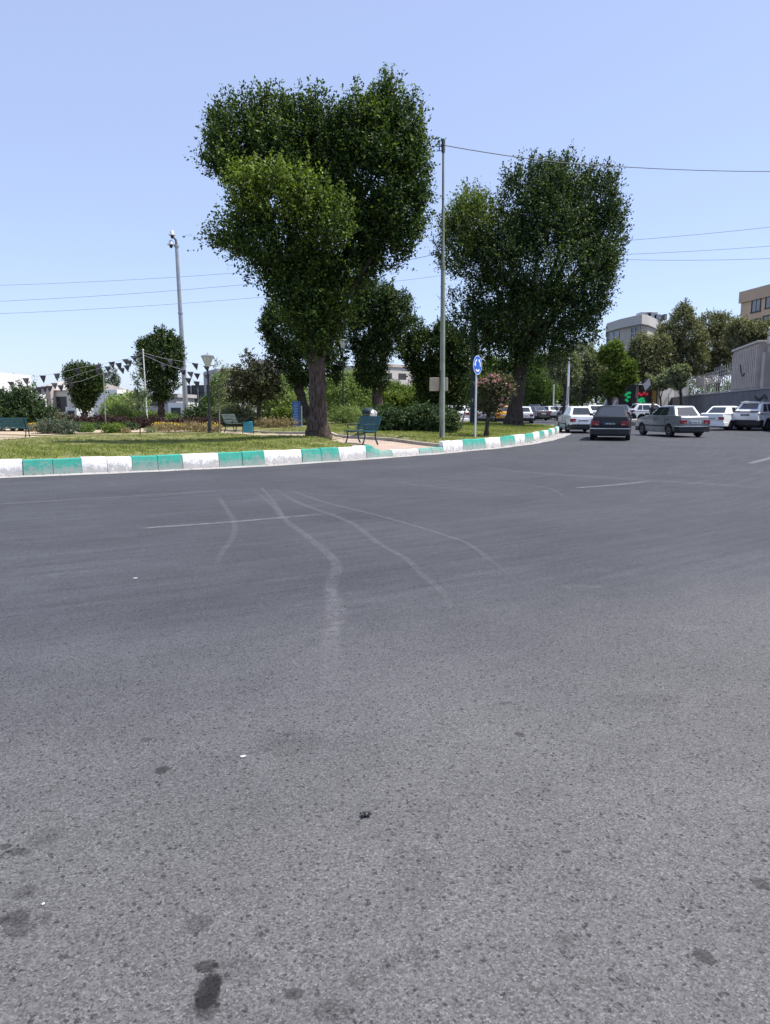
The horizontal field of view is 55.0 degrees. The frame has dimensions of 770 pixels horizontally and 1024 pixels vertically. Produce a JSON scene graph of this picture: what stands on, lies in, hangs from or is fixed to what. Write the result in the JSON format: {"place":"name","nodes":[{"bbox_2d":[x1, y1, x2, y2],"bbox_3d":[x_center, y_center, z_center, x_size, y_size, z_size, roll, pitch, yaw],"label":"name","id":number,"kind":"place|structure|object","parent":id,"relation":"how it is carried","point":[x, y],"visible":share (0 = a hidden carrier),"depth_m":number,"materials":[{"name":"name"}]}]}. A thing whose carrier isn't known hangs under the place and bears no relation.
{"place":"outdoors","nodes":[
{"label":"outdoors","id":0,"kind":"place"},
{"bbox_2d":[0,373,31,393],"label":"white hall","id":1,"kind":"structure","parent":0,"point":[5,378],"depth_m":105.68,"materials":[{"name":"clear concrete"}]},
{"bbox_2d":[0,353,142,394],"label":"bunting","id":2,"kind":"object","parent":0,"point":[68,380],"visible":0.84,"depth_m":41.79,"materials":[{"name":"fabric"}]},
{"bbox_2d":[32,357,141,392],"bbox_3d":[-19.189,-7.974,43.813,9.894,2.465,0.135,0,8,0],"label":"bunting","id":3,"kind":"object","parent":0,"point":[49,388],"visible":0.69,"depth_m":43.86,"materials":[{"name":"fabric"}]},
{"bbox_2d":[133,394,196,414],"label":"house","id":4,"kind":"structure","parent":0,"point":[178,398],"depth_m":103.01,"materials":[{"name":"white paint"}]},
{"bbox_2d":[168,403,197,416],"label":"house","id":5,"kind":"structure","parent":0,"point":[176,407],"depth_m":87.13,"materials":[{"name":"white paint"}]},
{"bbox_2d":[187,385,256,412],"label":"apartment building","id":6,"kind":"structure","parent":0,"point":[195,390],"depth_m":125.11,"materials":[{"name":"grey stone"}]},
{"bbox_2d":[0,419,556,459],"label":"lawn","id":7,"kind":"structure","parent":0,"point":[115,435],"depth_m":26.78,"materials":[{"name":"plant"}]},
{"bbox_2d":[0,435,38,439],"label":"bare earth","id":8,"kind":"structure","parent":7,"relation":"on","point":[7,436],"depth_m":29.03,"materials":[{"name":"soil"}]},
{"bbox_2d":[0,418,31,436],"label":"park bench","id":9,"kind":"object","parent":8,"relation":"on","point":[24,425],"visible":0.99,"depth_m":28.17,"materials":[{"name":"teal paint"}]},
{"bbox_2d":[0,427,222,434],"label":"flower bed soil","id":10,"kind":"structure","parent":7,"relation":"on","point":[9,432],"depth_m":33.45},
{"bbox_2d":[0,379,59,430],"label":"conifer shrub","id":11,"kind":"object","parent":10,"relation":"on","point":[15,401],"visible":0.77,"depth_m":35.29,"materials":[{"name":"green plant"}]},
{"bbox_2d":[31,417,83,434],"bbox_3d":[-14.183,-3.756,31.995,2.283,0.884,1.480,0,8,0],"label":"bed plant","id":12,"kind":"object","parent":10,"relation":"on","point":[61,427],"visible":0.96,"depth_m":31.74,"materials":[{"name":"green plant"}]},
{"bbox_2d":[59,359,108,417],"bbox_3d":[-18.402,-7.194,45.473,2.950,4.396,2.301,0,8,0],"label":"elm tree","id":13,"kind":"object","parent":10,"relation":"on","point":[85,394],"visible":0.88,"depth_m":44.91,"materials":[{"name":"green plant"}]},
{"bbox_2d":[73,411,118,425],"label":"purple shrub","id":14,"kind":"object","parent":10,"relation":"on","point":[95,418],"visible":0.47,"depth_m":40.60,"materials":[{"name":"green plant"}]},
{"bbox_2d":[100,422,127,432],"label":"bed plant","id":15,"kind":"object","parent":10,"relation":"on","point":[108,427],"visible":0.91,"depth_m":33.57,"materials":[{"name":"green plant"}]},
{"bbox_2d":[142,349,147,418],"bbox_3d":[-13.910,-7.081,42.931,0.202,4.674,0.128,0,8,0],"label":"flag pole","id":16,"kind":"object","parent":10,"relation":"on","point":[144,381],"visible":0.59,"depth_m":42.81,"materials":[{"name":"white metal"}]},
{"bbox_2d":[3,352,141,385],"bbox_3d":[-18.740,-8.049,42.765,9.661,2.430,0.172,0,8,-1],"label":"bunting","id":17,"kind":"object","parent":16,"relation":"hanging from","point":[77,371],"visible":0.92,"depth_m":42.78,"materials":[{"name":"fabric"}]},
{"bbox_2d":[132,413,170,427],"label":"purple shrub","id":18,"kind":"object","parent":10,"relation":"on","point":[145,422],"visible":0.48,"depth_m":40.35,"materials":[{"name":"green plant"}]},
{"bbox_2d":[151,421,223,432],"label":"yellow flowers","id":19,"kind":"object","parent":10,"relation":"on","point":[164,426],"visible":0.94,"depth_m":34.83,"materials":[{"name":"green plant"}]},
{"bbox_2d":[94,396,136,420],"bbox_3d":[-18.040,-6.807,49.575,2.906,1.972,2.135,5,10,32],"label":"bush","id":20,"kind":"object","parent":7,"relation":"on","point":[116,407],"visible":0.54,"depth_m":49.23,"materials":[{"name":"green plant"}]},
{"bbox_2d":[105,389,154,409],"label":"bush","id":21,"kind":"object","parent":7,"relation":"on","point":[127,394],"visible":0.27,"depth_m":72.65,"materials":[{"name":"green plant"}]},
{"bbox_2d":[128,358,150,434],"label":"sapling","id":22,"kind":"object","parent":7,"relation":"on","point":[144,394],"visible":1,"depth_m":30.73,"materials":[{"name":"green plant"}]},
{"bbox_2d":[124,406,180,421],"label":"bush","id":23,"kind":"object","parent":7,"relation":"on","point":[167,414],"visible":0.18,"depth_m":50.34,"materials":[{"name":"green plant"}]},
{"bbox_2d":[131,324,186,419],"bbox_3d":[-14.572,-8.775,48.202,3.705,6.942,2.979,0,8,0],"label":"elm tree","id":24,"kind":"object","parent":7,"relation":"on","point":[161,342],"visible":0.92,"depth_m":47.54,"materials":[{"name":"green plant"}]},
{"bbox_2d":[167,230,187,409],"bbox_3d":[-15.826,-14.045,56.586,1.177,14.427,0.558,0,8,0],"label":"camera mast","id":25,"kind":"object","parent":7,"relation":"on","point":[181,333],"visible":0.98,"depth_m":56.26,"materials":[{"name":"metal"}]},
{"bbox_2d":[178,400,224,419],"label":"bush","id":26,"kind":"object","parent":7,"relation":"on","point":[198,410],"visible":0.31,"depth_m":46.80,"materials":[{"name":"green plant"}]},
{"bbox_2d":[201,352,213,432],"bbox_3d":[-8.011,-5.415,33.572,0.600,3.610,0.600,0,8,0],"label":"lamp post","id":27,"kind":"object","parent":7,"relation":"on","point":[207,358],"visible":0.99,"depth_m":33.44,"materials":[{"name":"black metal"}]},
{"bbox_2d":[199,370,235,406],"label":"tree","id":28,"kind":"object","parent":7,"relation":"on","point":[205,400],"visible":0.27,"depth_m":68.69,"materials":[{"name":"green plant"}]},
{"bbox_2d":[209,357,232,432],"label":"sapling","id":29,"kind":"object","parent":7,"relation":"on","point":[219,393],"visible":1,"depth_m":32.50,"materials":[{"name":"green plant"}]},
{"bbox_2d":[207,399,256,425],"bbox_3d":[-9.548,-6.245,46.482,3.612,1.735,2.450,0,8,0],"label":"bush","id":30,"kind":"object","parent":7,"relation":"on","point":[245,412],"visible":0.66,"depth_m":46.11,"materials":[{"name":"green plant"}]},
{"bbox_2d":[221,414,243,431],"bbox_3d":[-7.268,-4.286,35.638,0.691,0.860,1.377,2,8,15],"label":"park bench","id":31,"kind":"object","parent":7,"relation":"on","point":[229,419],"visible":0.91,"depth_m":35.40,"materials":[{"name":"teal metal"}]},
{"bbox_2d":[214,347,288,425],"bbox_3d":[-8.035,-7.475,44.419,4.470,5.047,2.621,0,8,0],"label":"tree","id":32,"kind":"object","parent":7,"relation":"on","point":[248,381],"visible":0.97,"depth_m":43.98,"materials":[{"name":"green plant"}]},
{"bbox_2d":[244,388,308,424],"bbox_3d":[-7.102,-7.246,49.457,4.966,2.872,3.036,0,8,0],"label":"bush","id":33,"kind":"object","parent":7,"relation":"on","point":[286,403],"visible":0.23,"depth_m":48.90,"materials":[{"name":"green plant"}]},
{"bbox_2d":[254,416,299,427],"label":"bed plant","id":34,"kind":"object","parent":7,"relation":"on","point":[276,424],"visible":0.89,"depth_m":40.53,"materials":[{"name":"yellow plant"}]},
{"bbox_2d":[269,405,300,424],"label":"bush","id":35,"kind":"object","parent":7,"relation":"on","point":[284,411],"visible":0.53,"depth_m":47.40,"materials":[{"name":"green plant"}]},
{"bbox_2d":[291,401,301,425],"bbox_3d":[-5.149,-5.722,43.124,0.640,1.442,0.300,0,8,0],"label":"blue panel","id":36,"kind":"object","parent":7,"relation":"on","point":[295,409],"visible":0.73,"depth_m":43.05,"materials":[{"name":"paint"}]},
{"bbox_2d":[255,298,351,418],"bbox_3d":[-4.936,-9.229,45.108,5.996,8.706,4.047,0,8,0],"label":"elm tree","id":37,"kind":"object","parent":7,"relation":"on","point":[280,349],"visible":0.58,"depth_m":44.60,"materials":[{"name":"green plant"}]},
{"bbox_2d":[182,62,445,439],"bbox_3d":[-2.244,-8.161,23.636,8.505,12.374,4.789,0,8,0],"label":"elm tree","id":38,"kind":"object","parent":7,"relation":"on","point":[309,169],"visible":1,"depth_m":23.23,"materials":[{"name":"green plant"}]},
{"bbox_2d":[222,429,438,446],"bbox_3d":[-3.570,-3.281,31.381,0.531,0.412,19.563,-5,10,-32],"label":"path edging","id":39,"kind":"object","parent":7,"relation":"on","point":[390,439],"visible":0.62,"depth_m":26.09,"materials":[{"name":"concrete"}]},
{"bbox_2d":[308,373,371,420],"bbox_3d":[-2.956,-8.781,55.236,5.736,3.989,2.897,1,8,8],"label":"bush","id":40,"kind":"object","parent":7,"relation":"on","point":[350,397],"visible":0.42,"depth_m":54.63,"materials":[{"name":"green plant"}]},
{"bbox_2d":[338,339,345,422],"bbox_3d":[-2.517,-7.864,44.334,0.600,5.090,0.600,0,8,0],"label":"lamp post","id":41,"kind":"object","parent":7,"relation":"on","point":[342,343],"visible":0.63,"depth_m":44.21,"materials":[{"name":"black metal"}]},
{"bbox_2d":[327,401,365,423],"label":"bush","id":42,"kind":"object","parent":7,"relation":"on","point":[348,417],"visible":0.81,"depth_m":44.34,"materials":[{"name":"green plant"}]},
{"bbox_2d":[345,276,417,409],"bbox_3d":[-0.306,-10.012,45.951,5.048,9.341,3.385,0,8,0],"label":"elm tree","id":43,"kind":"object","parent":7,"relation":"on","point":[388,308],"visible":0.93,"depth_m":45.25,"materials":[{"name":"green plant"}]},
{"bbox_2d":[364,387,423,408],"bbox_3d":[1.284,-7.656,52.244,5.766,2.464,2.676,1,8,7],"label":"bush","id":44,"kind":"object","parent":7,"relation":"on","point":[397,398],"visible":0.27,"depth_m":51.71,"materials":[{"name":"green plant"}]},
{"bbox_2d":[374,399,462,431],"bbox_3d":[1.214,-3.799,29.233,3.807,1.305,2.038,2,8,12],"label":"hedge","id":45,"kind":"object","parent":7,"relation":"on","point":[424,417],"visible":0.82,"depth_m":28.71,"materials":[{"name":"green plant"}]},
{"bbox_2d":[392,311,478,412],"bbox_3d":[3.372,-9.460,49.199,6.182,7.810,3.762,0,8,0],"label":"elm tree","id":46,"kind":"object","parent":7,"relation":"on","point":[416,341],"visible":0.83,"depth_m":48.32,"materials":[{"name":"green plant"}]},
{"bbox_2d":[429,139,447,437],"bbox_3d":[1.835,-7.276,24.759,0.623,9.771,0.391,0,8,0],"label":"utility pole","id":47,"kind":"object","parent":7,"relation":"on","point":[441,387],"visible":0.91,"depth_m":24.89,"materials":[{"name":"grey metal"}]},
{"bbox_2d":[445,145,769,171],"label":"overhead cable","id":48,"kind":"object","parent":47,"relation":"attached to","point":[600,165],"visible":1,"depth_m":28.79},
{"bbox_2d":[470,313,477,422],"bbox_3d":[5.186,-8.302,42.747,0.460,6.502,0.468,0,8,0],"label":"teal post","id":49,"kind":"object","parent":7,"relation":"on","point":[472,410],"visible":0.45,"depth_m":42.79,"materials":[{"name":"metal"}]},
{"bbox_2d":[473,355,481,436],"bbox_3d":[3.223,-4.023,26.161,0.086,2.970,0.670,5,10,34],"label":"roundabout sign","id":50,"kind":"object","parent":7,"relation":"on","point":[477,365],"visible":0.98,"depth_m":26.08,"materials":[{"name":"blue metal"}]},
{"bbox_2d":[471,369,519,435],"bbox_3d":[4.038,-3.948,27.225,1.861,2.636,1.556,0,8,0],"label":"oleander","id":51,"kind":"object","parent":7,"relation":"on","point":[497,389],"visible":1,"depth_m":26.89,"materials":[{"name":"pink plant"}]},
{"bbox_2d":[429,139,634,424],"bbox_3d":[7.780,-11.929,39.614,11.223,15.564,6.697,0,8,0],"label":"elm tree","id":52,"kind":"object","parent":7,"relation":"on","point":[535,306],"visible":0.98,"depth_m":38.77,"materials":[{"name":"green plant"}]},
{"bbox_2d":[222,431,431,450],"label":"path","id":53,"kind":"structure","parent":0,"point":[385,445],"depth_m":24.19,"materials":[{"name":"concrete"}]},
{"bbox_2d":[240,412,253,433],"bbox_3d":[-6.371,-4.119,34.259,0.627,1.038,0.600,-1,8,-9],"label":"litter bin","id":54,"kind":"object","parent":53,"relation":"on","point":[247,426],"visible":0.94,"depth_m":34.11,"materials":[{"name":"blue metal"}]},
{"bbox_2d":[344,416,381,444],"bbox_3d":[-0.725,-2.614,23.691,0.727,0.905,1.200,-6,10,-36],"label":"park bench","id":55,"kind":"object","parent":53,"relation":"on","point":[367,425],"visible":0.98,"depth_m":23.71,"materials":[{"name":"teal paint"}]},
{"bbox_2d":[13,373,730,407],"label":"woodland","id":56,"kind":"object","parent":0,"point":[585,403],"visible":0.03,"depth_m":166.82,"materials":[{"name":"green plant"}]},
{"bbox_2d":[0,408,769,1023],"bbox_3d":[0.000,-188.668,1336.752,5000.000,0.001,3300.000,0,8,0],"label":"road","id":57,"kind":"structure","parent":0,"point":[514,702],"depth_m":3.14,"materials":[{"name":"grey asphalt"}]},
{"bbox_2d":[0,459,22,475],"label":"kerb stone","id":58,"kind":"object","parent":57,"relation":"on","point":[11,467],"visible":1,"depth_m":15.10,"materials":[{"name":"white paint"}]},
{"bbox_2d":[22,458,81,474],"bbox_3d":[-6.987,-0.959,15.531,1.124,0.325,0.194,-5,9,-29],"label":"kerb stone","id":59,"kind":"object","parent":57,"relation":"on","point":[52,466],"visible":0.98,"depth_m":15.46,"materials":[{"name":"green paint"}]},
{"bbox_2d":[36,381,132,416],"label":"house","id":60,"kind":"structure","parent":57,"relation":"on","point":[60,397],"depth_m":95.56,"materials":[{"name":"beige paint"}]},
{"bbox_2d":[80,456,131,472],"bbox_3d":[-6.055,-1.042,16.072,1.039,0.338,0.192,-5,9,-29],"label":"kerb stone","id":61,"kind":"object","parent":57,"relation":"on","point":[102,464],"visible":0.97,"depth_m":16.00,"materials":[{"name":"white paint"}]},
{"bbox_2d":[93,390,125,415],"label":"white tower house","id":62,"kind":"structure","parent":57,"relation":"on","point":[101,401],"depth_m":95.42,"materials":[{"name":"white paint"}]},
{"bbox_2d":[130,454,182,470],"bbox_3d":[-5.127,-1.116,16.606,1.117,0.334,0.198,-5,9,-30],"label":"kerb stone","id":63,"kind":"object","parent":57,"relation":"on","point":[158,462],"visible":0.96,"depth_m":16.55,"materials":[{"name":"green paint"}]},
{"bbox_2d":[181,453,218,468],"bbox_3d":[-4.288,-1.187,17.119,0.862,0.331,0.195,-5,10,-34],"label":"kerb stone","id":64,"kind":"object","parent":57,"relation":"on","point":[202,460],"visible":0.97,"depth_m":17.05,"materials":[{"name":"white paint"}]},
{"bbox_2d":[216,450,264,466],"bbox_3d":[-3.450,-1.279,17.709,1.194,0.346,0.208,-6,10,-36],"label":"kerb stone","id":65,"kind":"object","parent":57,"relation":"on","point":[240,458],"visible":0.96,"depth_m":17.64,"materials":[{"name":"green paint"}]},
{"bbox_2d":[255,374,308,410],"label":"tree","id":66,"kind":"object","parent":57,"relation":"on","point":[285,386],"visible":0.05,"depth_m":76.16,"materials":[{"name":"green plant"}]},
{"bbox_2d":[264,449,301,464],"bbox_3d":[-2.571,-1.380,18.447,1.118,0.339,0.201,-7,11,-42],"label":"kerb stone","id":67,"kind":"object","parent":57,"relation":"on","point":[281,456],"visible":0.94,"depth_m":18.36,"materials":[{"name":"white paint"}]},
{"bbox_2d":[0,430,572,477],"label":"gutter","id":68,"kind":"object","parent":57,"relation":"on","point":[555,437],"visible":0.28,"depth_m":18.72,"materials":[{"name":"concrete"}]},
{"bbox_2d":[299,447,338,461],"bbox_3d":[-1.706,-1.496,19.231,1.234,0.347,0.197,-8,11,-44],"label":"kerb stone","id":69,"kind":"object","parent":57,"relation":"on","point":[322,454],"visible":0.98,"depth_m":19.16,"materials":[{"name":"green paint"}]},
{"bbox_2d":[338,447,355,459],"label":"kerb stone","id":70,"kind":"object","parent":57,"relation":"on","point":[345,453],"visible":0.93,"depth_m":19.82,"materials":[{"name":"white paint"}]},
{"bbox_2d":[344,364,412,386],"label":"apartment building","id":71,"kind":"structure","parent":57,"relation":"on","point":[396,373],"depth_m":135.63,"materials":[{"name":"beige stone"}]},
{"bbox_2d":[383,377,414,403],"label":"tree","id":72,"kind":"object","parent":57,"relation":"on","point":[394,384],"visible":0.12,"depth_m":82.28,"materials":[{"name":"green plant"}]},
{"bbox_2d":[391,449,418,455],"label":"kerb stone","id":73,"kind":"object","parent":57,"relation":"on","point":[397,452],"visible":0.98,"depth_m":21.57,"materials":[{"name":"white paint"}]},
{"bbox_2d":[439,440,462,451],"bbox_3d":[2.119,-2.119,23.660,0.194,0.335,1.203,6,10,36],"label":"kerb stone","id":74,"kind":"object","parent":57,"relation":"on","point":[454,445],"visible":0.97,"depth_m":23.55,"materials":[{"name":"white paint"}]},
{"bbox_2d":[462,439,480,449],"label":"kerb stone","id":75,"kind":"object","parent":57,"relation":"on","point":[468,444],"visible":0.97,"depth_m":24.53,"materials":[{"name":"green paint"}]},
{"bbox_2d":[485,437,500,447],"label":"kerb stone","id":76,"kind":"object","parent":57,"relation":"on","point":[492,442],"visible":0.91,"depth_m":25.93,"materials":[{"name":"white paint"}]},
{"bbox_2d":[530,406,549,420],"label":"saloon car","id":77,"kind":"object","parent":57,"relation":"on","point":[540,412],"visible":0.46,"depth_m":75.53,"materials":[{"name":"silver paint"}]},
{"bbox_2d":[523,353,561,406],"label":"tree","id":78,"kind":"object","parent":57,"relation":"on","point":[535,393],"visible":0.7,"depth_m":89.97,"materials":[{"name":"green plant"}]},
{"bbox_2d":[494,356,603,406],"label":"tree","id":79,"kind":"object","parent":57,"relation":"on","point":[575,404],"visible":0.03,"depth_m":115.90,"materials":[{"name":"green plant"}]},
{"bbox_2d":[542,348,584,414],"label":"tree","id":80,"kind":"object","parent":57,"relation":"on","point":[575,373],"visible":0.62,"depth_m":66.45,"materials":[{"name":"green plant"}]},
{"bbox_2d":[557,406,593,432],"bbox_3d":[10.680,-5.159,41.135,1.939,1.427,4.027,1,8,4],"label":"saloon car","id":81,"kind":"object","parent":57,"relation":"on","point":[575,418],"visible":0.66,"depth_m":39.78,"materials":[{"name":"white paint"}]},
{"bbox_2d":[561,339,610,405],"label":"tree","id":82,"kind":"object","parent":57,"relation":"on","point":[592,368],"visible":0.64,"depth_m":81.88,"materials":[{"name":"green plant"}]},
{"bbox_2d":[566,372,607,404],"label":"tree","id":83,"kind":"object","parent":57,"relation":"on","point":[588,392],"visible":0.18,"depth_m":93.55,"materials":[{"name":"green plant"}]},
{"bbox_2d":[589,405,635,439],"bbox_3d":[9.993,-3.964,32.625,1.989,1.457,4.412,3,9,18],"label":"saloon car","id":84,"kind":"object","parent":57,"relation":"on","point":[610,420],"visible":1,"depth_m":30.75,"materials":[{"name":"grey paint"}]},
{"bbox_2d":[595,336,639,404],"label":"tree","id":85,"kind":"object","parent":57,"relation":"on","point":[617,378],"visible":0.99,"depth_m":78.10,"materials":[{"name":"green plant"}]},
{"bbox_2d":[607,385,657,407],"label":"shop front","id":86,"kind":"object","parent":57,"relation":"on","point":[629,398],"visible":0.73,"depth_m":90.87,"materials":[{"name":"black"}]},
{"bbox_2d":[602,312,671,404],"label":"corner building","id":87,"kind":"structure","parent":57,"relation":"on","point":[624,329],"depth_m":92.84,"materials":[{"name":"white concrete"}]},
{"bbox_2d":[630,403,659,418],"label":"suv","id":88,"kind":"object","parent":57,"relation":"on","point":[641,409],"visible":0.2,"depth_m":70.56,"materials":[{"name":"white paint"}]},
{"bbox_2d":[626,329,676,402],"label":"tree","id":89,"kind":"object","parent":57,"relation":"on","point":[649,353],"visible":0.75,"depth_m":79.44,"materials":[{"name":"green plant"}]},
{"bbox_2d":[644,367,672,406],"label":"tree","id":90,"kind":"object","parent":57,"relation":"on","point":[657,383],"visible":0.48,"depth_m":74.59,"materials":[{"name":"green plant"}]},
{"bbox_2d":[635,405,709,436],"bbox_3d":[13.901,-4.438,35.916,1.998,1.470,4.148,-1,8,-10],"label":"saloon car","id":91,"kind":"object","parent":57,"relation":"on","point":[670,420],"visible":1,"depth_m":34.68,"materials":[{"name":"grey paint"}]},
{"bbox_2d":[657,380,688,405],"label":"garage building","id":92,"kind":"structure","parent":57,"relation":"on","point":[667,395],"depth_m":97.69,"materials":[{"name":"metal"}]},
{"bbox_2d":[661,362,692,404],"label":"tree","id":93,"kind":"object","parent":57,"relation":"on","point":[678,376],"visible":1,"depth_m":68.55,"materials":[{"name":"green plant"}]},
{"bbox_2d":[650,297,711,404],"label":"tree","id":94,"kind":"object","parent":57,"relation":"on","point":[682,338],"visible":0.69,"depth_m":81.14,"materials":[{"name":"green plant"}]},
{"bbox_2d":[685,308,739,392],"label":"tree","id":95,"kind":"object","parent":57,"relation":"on","point":[715,324],"visible":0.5,"depth_m":83.17,"materials":[{"name":"green plant"}]},
{"bbox_2d":[672,387,769,414],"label":"stone wall","id":96,"kind":"structure","parent":57,"relation":"on","point":[702,403],"depth_m":62.34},
{"bbox_2d":[674,363,731,396],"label":"railing","id":97,"kind":"object","parent":96,"relation":"on","point":[676,393],"visible":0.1,"depth_m":70.68,"materials":[{"name":"metal"}]},
{"bbox_2d":[695,376,723,386],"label":"fence lettering","id":98,"kind":"object","parent":97,"relation":"attached to","point":[699,381],"visible":1,"depth_m":73.06,"materials":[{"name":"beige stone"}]},
{"bbox_2d":[730,340,767,390],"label":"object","id":99,"kind":"structure","parent":96,"relation":"on","point":[746,366],"depth_m":53.50,"materials":[{"name":"beige stone"}]},
{"bbox_2d":[760,327,769,387],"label":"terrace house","id":100,"kind":"structure","parent":96,"relation":"on","point":[765,374],"depth_m":49.84,"materials":[{"name":"beige stone"}]},
{"bbox_2d":[701,406,750,429],"bbox_3d":[21.131,-5.801,45.542,4.400,1.457,1.989,-7,11,-40],"label":"saloon car","id":101,"kind":"object","parent":57,"relation":"on","point":[719,416],"visible":0.51,"depth_m":44.15,"materials":[{"name":"white paint"}]},
{"bbox_2d":[722,314,769,353],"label":"tree","id":102,"kind":"object","parent":57,"relation":"on","point":[742,330],"visible":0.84,"depth_m":63.91,"materials":[{"name":"green plant"}]},
{"bbox_2d":[732,401,769,430],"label":"suv","id":103,"kind":"object","parent":57,"relation":"on","point":[752,414],"visible":1,"depth_m":43.51,"materials":[{"name":"white paint"}]},
{"bbox_2d":[0,0,769,406],"label":"sky","id":104,"kind":"structure","parent":0,"point":[102,102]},
{"bbox_2d":[464,355,510,407],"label":"tree","id":105,"kind":"object","parent":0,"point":[483,371],"visible":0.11,"depth_m":92.25,"materials":[{"name":"green plant"}]},
{"bbox_2d":[739,284,769,321],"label":"apartment building","id":106,"kind":"structure","parent":0,"point":[754,303],"depth_m":74.93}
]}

